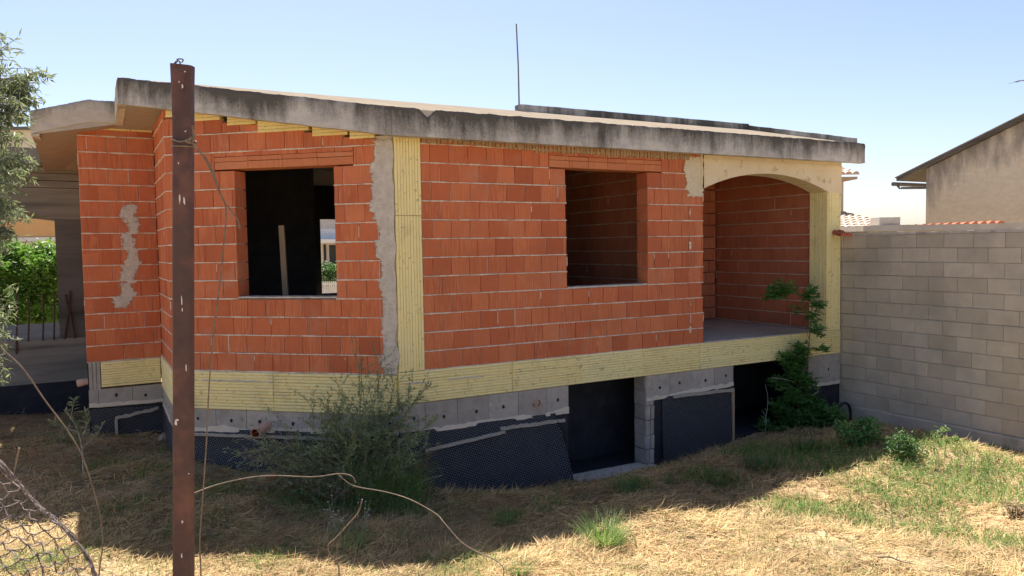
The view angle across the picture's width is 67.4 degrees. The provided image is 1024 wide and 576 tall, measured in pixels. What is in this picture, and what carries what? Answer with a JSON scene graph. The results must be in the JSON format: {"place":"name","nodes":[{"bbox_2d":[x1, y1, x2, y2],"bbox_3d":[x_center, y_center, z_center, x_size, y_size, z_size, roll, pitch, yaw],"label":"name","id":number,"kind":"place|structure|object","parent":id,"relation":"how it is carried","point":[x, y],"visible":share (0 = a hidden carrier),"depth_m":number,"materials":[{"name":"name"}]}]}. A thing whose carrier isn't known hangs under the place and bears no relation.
{"place":"outdoors","nodes":[
{"label":"outdoors","id":0,"kind":"place"},
{"bbox_2d":[0,323,1023,575],"bbox_3d":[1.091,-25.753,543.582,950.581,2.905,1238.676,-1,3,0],"label":"ground","id":1,"kind":"structure","parent":0,"point":[114,491],"depth_m":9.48,"materials":[{"name":"beige plant"}]},
{"bbox_2d":[0,28,56,385],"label":"leafy tree","id":2,"kind":"object","parent":1,"relation":"on","point":[15,91],"visible":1,"depth_m":6.81,"materials":[{"name":"green plant"}]},
{"bbox_2d":[0,126,56,317],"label":"house","id":3,"kind":"structure","parent":1,"relation":"on","point":[39,229],"depth_m":37.89,"materials":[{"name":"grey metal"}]},
{"bbox_2d":[0,237,58,325],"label":"garden hedge","id":4,"kind":"object","parent":1,"relation":"on","point":[32,273],"visible":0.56,"depth_m":23.48,"materials":[{"name":"green plant"}]},
{"bbox_2d":[0,460,97,575],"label":"sagging net","id":5,"kind":"object","parent":1,"relation":"on","point":[43,510],"visible":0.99,"depth_m":2.75,"materials":[{"name":"grey metal"}]},
{"bbox_2d":[9,448,19,486],"bbox_3d":[-1.774,0.639,2.736,0.048,0.140,0.007,-1,3,0],"label":"broken wire","id":6,"kind":"object","parent":5,"relation":"attached to","point":[17,455],"visible":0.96,"depth_m":2.73,"materials":[{"name":"grey metal"}]},
{"bbox_2d":[0,346,102,575],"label":"curved wire","id":7,"kind":"object","parent":1,"relation":"on","point":[10,356],"visible":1,"depth_m":2.78,"materials":[{"name":"brown metal"}]},
{"bbox_2d":[48,396,104,474],"bbox_3d":[-6.065,2.055,10.706,0.833,1.120,0.237,-1,3,0],"label":"young sapling","id":8,"kind":"object","parent":1,"relation":"on","point":[84,417],"visible":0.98,"depth_m":10.70,"materials":[{"name":"green plant"}]},
{"bbox_2d":[158,433,165,440],"bbox_3d":[-5.706,2.457,12.618,0.198,0.156,0.224,-1,3,0],"label":"stone","id":9,"kind":"object","parent":1,"relation":"on","point":[162,436],"visible":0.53,"depth_m":12.55,"materials":[{"name":"grey stone"}]},
{"bbox_2d":[170,58,196,575],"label":"iron post","id":10,"kind":"object","parent":1,"relation":"on","point":[182,76],"visible":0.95,"depth_m":2.99,"materials":[{"name":"metal"}]},
{"bbox_2d":[198,151,226,575],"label":"long cable","id":11,"kind":"object","parent":10,"relation":"hanging from","point":[210,370],"visible":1,"depth_m":2.99,"materials":[{"name":"metal"}]},
{"bbox_2d":[192,125,240,228],"bbox_3d":[-1.133,-0.423,2.941,0.174,0.398,0.008,-1,3,0],"label":"hanging cable","id":12,"kind":"object","parent":10,"relation":"hanging from","point":[193,138],"visible":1,"depth_m":2.94,"materials":[{"name":"metal"}]},
{"bbox_2d":[195,473,355,492],"bbox_3d":[-1.047,0.844,3.290,0.742,0.066,0.110,-2,3,-26],"label":"loose cable","id":13,"kind":"object","parent":10,"relation":"attached to","point":[277,475],"visible":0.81,"depth_m":3.35,"materials":[{"name":"metal"}]},
{"bbox_2d":[338,474,503,575],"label":"trailing cable","id":14,"kind":"object","parent":13,"relation":"hanging from","point":[433,512],"visible":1,"depth_m":3.40,"materials":[{"name":"metal"}]},
{"bbox_2d":[320,219,336,292],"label":"pale building","id":15,"kind":"structure","parent":1,"relation":"on","point":[328,243],"depth_m":35.91,"materials":[{"name":"stone"}]},
{"bbox_2d":[323,245,336,269],"bbox_3d":[-8.423,-1.321,35.959,0.770,1.438,0.070,-1,3,0],"label":"window","id":16,"kind":"structure","parent":15,"relation":"in","point":[332,248],"depth_m":35.91,"materials":[{"name":"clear glass"}]},
{"bbox_2d":[321,260,336,287],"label":"garden shrub","id":17,"kind":"object","parent":1,"relation":"on","point":[327,275],"visible":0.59,"depth_m":28.75,"materials":[{"name":"green plant"}]},
{"bbox_2d":[322,281,336,292],"bbox_3d":[-6.350,0.887,27.080,1.239,2.232,0.600,-1,3,0],"label":"white fence","id":18,"kind":"object","parent":1,"relation":"on","point":[325,289],"visible":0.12,"depth_m":27.04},
{"bbox_2d":[219,334,455,516],"bbox_3d":[-2.228,1.814,9.809,3.068,2.373,1.742,-1,3,0],"label":"straggly shrub","id":19,"kind":"object","parent":1,"relation":"on","point":[371,475],"visible":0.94,"depth_m":9.90,"materials":[{"name":"green plant"}]},
{"bbox_2d":[318,495,370,536],"bbox_3d":[-1.875,2.585,8.673,0.571,0.415,0.328,-1,3,-4],"label":"flowering weed","id":20,"kind":"object","parent":1,"relation":"on","point":[334,528],"visible":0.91,"depth_m":8.67,"materials":[{"name":"green plant"}]},
{"bbox_2d":[327,499,362,575],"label":"bent wire","id":21,"kind":"object","parent":1,"relation":"on","point":[339,534],"visible":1,"depth_m":3.31,"materials":[{"name":"brown metal"}]},
{"bbox_2d":[338,526,370,552],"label":"grass tuft","id":22,"kind":"object","parent":1,"relation":"on","point":[356,541],"visible":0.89,"depth_m":8.29,"materials":[{"name":"green plant"}]},
{"bbox_2d":[0,77,864,492],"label":"brick house","id":23,"kind":"structure","parent":1,"relation":"on","point":[542,295],"depth_m":12.14,"materials":[{"name":"brick"}]},
{"bbox_2d":[278,225,288,295],"bbox_3d":[-3.542,0.066,12.018,0.145,2.092,0.063,-1,3,0],"label":"wooden prop","id":24,"kind":"object","parent":23,"relation":"on","point":[283,260],"visible":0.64,"depth_m":11.97,"materials":[{"name":"grey wood"}]},
{"bbox_2d":[516,24,519,104],"bbox_3d":[0.108,-4.171,14.378,0.058,1.520,0.031,-1,3,0],"label":"steel rod","id":25,"kind":"object","parent":23,"relation":"on","point":[518,67],"visible":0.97,"depth_m":14.37,"materials":[{"name":"grey metal"}]},
{"bbox_2d":[485,507,518,527],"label":"grass tuft","id":26,"kind":"object","parent":1,"relation":"on","point":[501,520],"visible":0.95,"depth_m":9.22,"materials":[{"name":"green plant"}]},
{"bbox_2d":[0,414,1023,575],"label":"green grass","id":27,"kind":"structure","parent":1,"relation":"on","point":[938,504],"depth_m":9.73,"materials":[{"name":"green plant"}]},
{"bbox_2d":[506,552,536,575],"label":"grass tuft","id":28,"kind":"object","parent":1,"relation":"on","point":[517,571],"visible":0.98,"depth_m":7.47,"materials":[{"name":"green plant"}]},
{"bbox_2d":[567,502,645,548],"bbox_3d":[0.987,2.611,8.396,0.933,0.420,0.936,-1,3,0],"label":"grass tuft","id":29,"kind":"object","parent":1,"relation":"on","point":[608,535],"visible":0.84,"depth_m":8.44,"materials":[{"name":"green plant"}]},
{"bbox_2d":[607,476,660,497],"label":"grass tuft","id":30,"kind":"object","parent":1,"relation":"on","point":[632,484],"visible":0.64,"depth_m":10.21,"materials":[{"name":"green plant"}]},
{"bbox_2d":[659,468,684,485],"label":"grass tuft","id":31,"kind":"object","parent":1,"relation":"on","point":[666,483],"visible":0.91,"depth_m":10.36,"materials":[{"name":"green plant"}]},
{"bbox_2d":[699,467,740,486],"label":"grass tuft","id":32,"kind":"object","parent":1,"relation":"on","point":[720,478],"visible":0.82,"depth_m":10.37,"materials":[{"name":"green plant"}]},
{"bbox_2d":[737,445,790,473],"bbox_3d":[3.544,2.433,10.898,0.887,0.335,0.838,-3,4,-34],"label":"grass tuft","id":33,"kind":"object","parent":1,"relation":"on","point":[755,461],"visible":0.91,"depth_m":10.92,"materials":[{"name":"green plant"}]},
{"bbox_2d":[753,277,848,431],"bbox_3d":[5.356,1.551,14.196,2.222,3.520,0.854,-1,3,0],"label":"climbing weed","id":34,"kind":"object","parent":1,"relation":"on","point":[813,407],"visible":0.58,"depth_m":14.06,"materials":[{"name":"green plant"}]},
{"bbox_2d":[783,427,831,453],"bbox_3d":[4.440,2.296,11.555,0.876,0.360,0.858,2,4,44],"label":"grass tuft","id":35,"kind":"object","parent":1,"relation":"on","point":[800,443],"visible":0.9,"depth_m":11.58,"materials":[{"name":"green plant"}]},
{"bbox_2d":[836,402,851,420],"bbox_3d":[6.303,2.489,14.639,0.383,0.649,0.052,-1,3,0],"label":"black hose","id":36,"kind":"object","parent":1,"relation":"on","point":[849,407],"visible":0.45,"depth_m":14.61,"materials":[{"name":"black rubber"}]},
{"bbox_2d":[841,168,859,210],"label":"tiled house","id":37,"kind":"structure","parent":1,"relation":"on","point":[847,172],"depth_m":21.61,"materials":[{"name":"white"}]},
{"bbox_2d":[841,211,869,226],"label":"house","id":38,"kind":"structure","parent":1,"relation":"on","point":[849,219],"depth_m":20.04,"materials":[{"name":"tile"}]},
{"bbox_2d":[832,416,884,446],"bbox_3d":[5.315,2.273,11.847,0.799,0.640,0.634,-1,3,0],"label":"broadleaf weed","id":39,"kind":"object","parent":1,"relation":"on","point":[861,435],"visible":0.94,"depth_m":11.74,"materials":[{"name":"green plant"}]},
{"bbox_2d":[877,553,912,563],"bbox_3d":[3.844,2.692,7.683,0.331,0.054,0.153,1,4,36],"label":"dry stick","id":40,"kind":"object","parent":1,"relation":"on","point":[892,558],"visible":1,"depth_m":7.65,"materials":[{"name":"beige wood"}]},
{"bbox_2d":[880,427,929,461],"bbox_3d":[5.701,2.278,11.235,0.746,0.505,0.559,-3,4,-33],"label":"bright weed","id":41,"kind":"object","parent":1,"relation":"on","point":[909,445],"visible":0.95,"depth_m":11.14,"materials":[{"name":"green plant"}]},
{"bbox_2d":[838,228,1023,452],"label":"block wall","id":42,"kind":"structure","parent":1,"relation":"on","point":[932,330],"depth_m":13.25,"materials":[{"name":"grey concrete"}]},
{"bbox_2d":[832,230,852,235],"bbox_3d":[6.238,-1.101,14.838,0.248,0.218,0.954,-1,3,-3],"label":"ridge tile","id":43,"kind":"object","parent":42,"relation":"on","point":[839,232],"visible":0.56,"depth_m":14.49,"materials":[{"name":"ceramic"}]},
{"bbox_2d":[841,217,1023,232],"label":"outbuilding","id":44,"kind":"structure","parent":1,"relation":"on","point":[885,224],"depth_m":15.37,"materials":[{"name":"white tile"}]},
{"bbox_2d":[914,425,950,440],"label":"seedling weed","id":45,"kind":"object","parent":1,"relation":"on","point":[924,435],"visible":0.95,"depth_m":11.79,"materials":[{"name":"green plant"}]},
{"bbox_2d":[942,436,963,443],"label":"weed","id":46,"kind":"object","parent":1,"relation":"on","point":[958,439],"visible":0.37,"depth_m":11.71,"materials":[{"name":"green plant"}]},
{"bbox_2d":[891,113,1023,223],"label":"neighbour house","id":47,"kind":"structure","parent":1,"relation":"on","point":[979,178],"depth_m":23.40,"materials":[{"name":"paint"}]},
{"bbox_2d":[0,0,1023,224],"label":"sky","id":48,"kind":"structure","parent":0,"point":[914,81],"materials":[{"name":"blue"}]},
{"bbox_2d":[1000,499,1023,518],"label":"dead weed","id":49,"kind":"object","parent":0,"point":[1011,508],"visible":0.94,"depth_m":8.96,"materials":[{"name":"plant"}]}
]}

